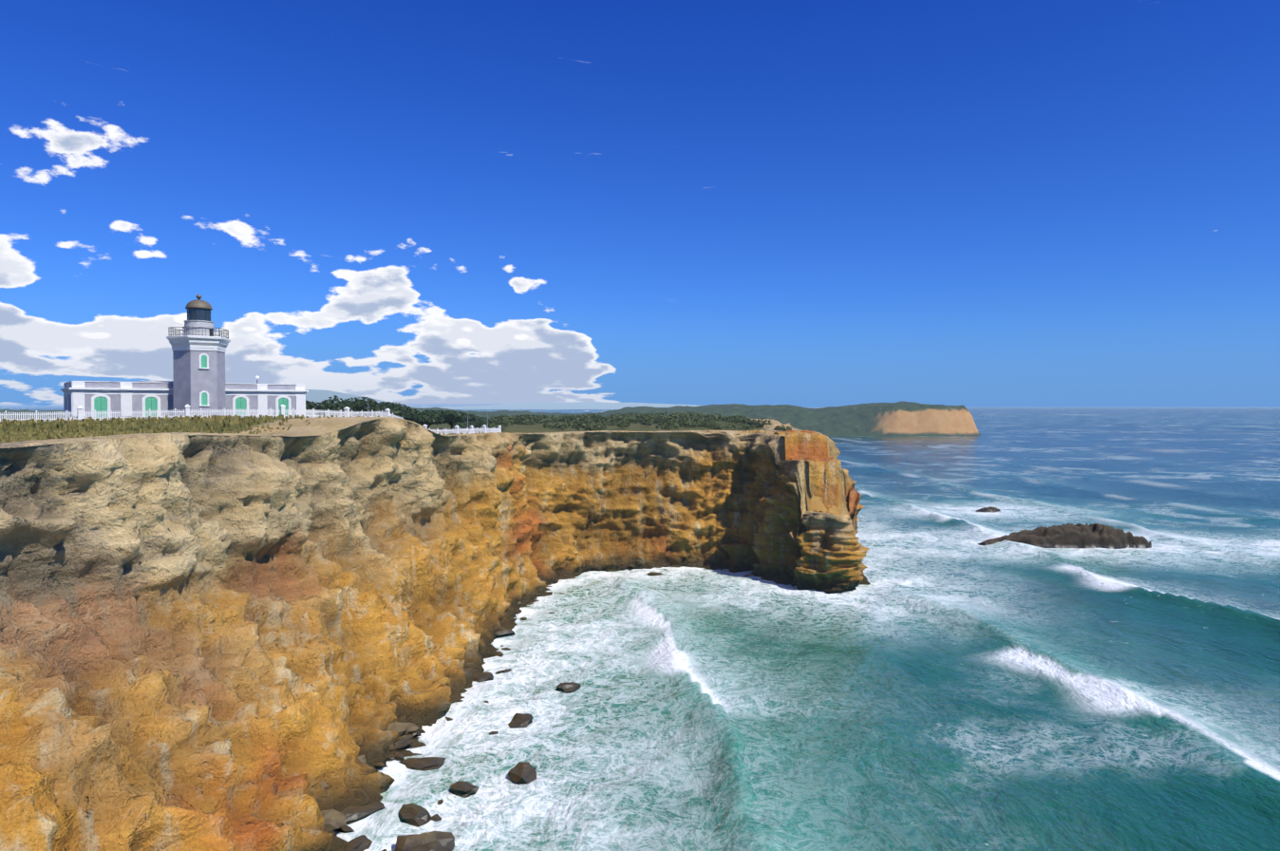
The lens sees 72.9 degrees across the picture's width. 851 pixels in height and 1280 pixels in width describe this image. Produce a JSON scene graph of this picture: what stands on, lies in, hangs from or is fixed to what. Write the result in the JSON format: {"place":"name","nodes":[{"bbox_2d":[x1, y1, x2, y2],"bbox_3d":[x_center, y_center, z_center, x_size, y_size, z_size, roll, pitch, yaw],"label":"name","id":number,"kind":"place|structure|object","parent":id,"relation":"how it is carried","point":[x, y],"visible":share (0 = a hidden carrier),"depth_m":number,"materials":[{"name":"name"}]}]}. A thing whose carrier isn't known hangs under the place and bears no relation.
{"place":"outdoors","nodes":[
{"label":"outdoors","id":0,"kind":"place"},
{"bbox_2d":[0,417,842,514],"bbox_3d":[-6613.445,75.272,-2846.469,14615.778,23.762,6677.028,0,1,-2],"label":"plateau ground","id":1,"kind":"structure","parent":0,"point":[814,503],"depth_m":151.57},
{"bbox_2d":[60,293,308,417],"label":"lighthouse","id":2,"kind":"object","parent":1,"relation":"on","point":[198,349],"visible":0.77,"depth_m":98.51,"materials":[{"name":"grey paint"}]},
{"bbox_2d":[0,404,501,434],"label":"picket fence","id":3,"kind":"object","parent":1,"relation":"on","point":[313,411],"visible":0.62,"depth_m":95.57,"materials":[{"name":"white wood"}]},
{"bbox_2d":[0,414,530,442],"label":"grass tufts","id":4,"kind":"object","parent":1,"relation":"on","point":[12,433],"visible":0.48,"depth_m":84.25,"materials":[{"name":"green plant"}]},
{"bbox_2d":[305,395,495,432],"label":"trees","id":5,"kind":"object","parent":1,"relation":"on","point":[428,418],"visible":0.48,"depth_m":171.02,"materials":[{"name":"green plant"}]},
{"bbox_2d":[430,411,791,432],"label":"scrub bushes","id":6,"kind":"object","parent":1,"relation":"on","point":[674,421],"visible":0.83,"depth_m":218.70,"materials":[{"name":"green plant"}]},
{"bbox_2d":[0,416,870,850],"bbox_3d":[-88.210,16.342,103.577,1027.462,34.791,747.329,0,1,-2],"label":"cliff rock","id":7,"kind":"object","parent":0,"point":[243,641],"visible":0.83,"depth_m":75.79,"materials":[{"name":"brown stone"}]},
{"bbox_2d":[697,429,840,515],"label":"promontory cap rock","id":8,"kind":"object","parent":7,"relation":"part of","point":[809,446],"visible":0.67,"depth_m":157.01,"materials":[{"name":"brown stone"}]},
{"bbox_2d":[0,401,980,436],"bbox_3d":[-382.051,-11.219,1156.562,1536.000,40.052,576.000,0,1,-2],"label":"headland terrain","id":9,"kind":"structure","parent":0,"point":[904,419],"depth_m":935.32,"materials":[{"name":"green plant"}]},
{"bbox_2d":[305,389,699,409],"bbox_3d":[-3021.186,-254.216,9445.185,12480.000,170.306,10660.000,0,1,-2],"label":"hills","id":10,"kind":"structure","parent":0,"point":[316,395],"depth_m":10689.79,"materials":[{"name":"green plant"}]},
{"bbox_2d":[0,407,1279,850],"bbox_3d":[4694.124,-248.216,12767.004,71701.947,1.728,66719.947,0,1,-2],"label":"sea water","id":11,"kind":"structure","parent":0,"point":[944,681],"depth_m":97.68,"materials":[{"name":"teal liquid"}]},
{"bbox_2d":[320,564,674,850],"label":"shore rocks","id":12,"kind":"object","parent":11,"relation":"in","point":[418,816],"visible":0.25,"depth_m":69.29,"materials":[{"name":"grey stone"}]},
{"bbox_2d":[975,506,1000,512],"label":"reef rock","id":13,"kind":"object","parent":11,"relation":"in","point":[990,509],"visible":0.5,"depth_m":256.14,"materials":[{"name":"grey stone"}]},
{"bbox_2d":[978,523,1151,548],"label":"rock islet","id":14,"kind":"object","parent":11,"relation":"in","point":[1080,536],"visible":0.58,"depth_m":190.77,"materials":[{"name":"brown stone"}]},
{"bbox_2d":[0,0,1279,407],"label":"sky","id":15,"kind":"structure","parent":0,"point":[804,203],"materials":[{"name":"blue"}]}
]}

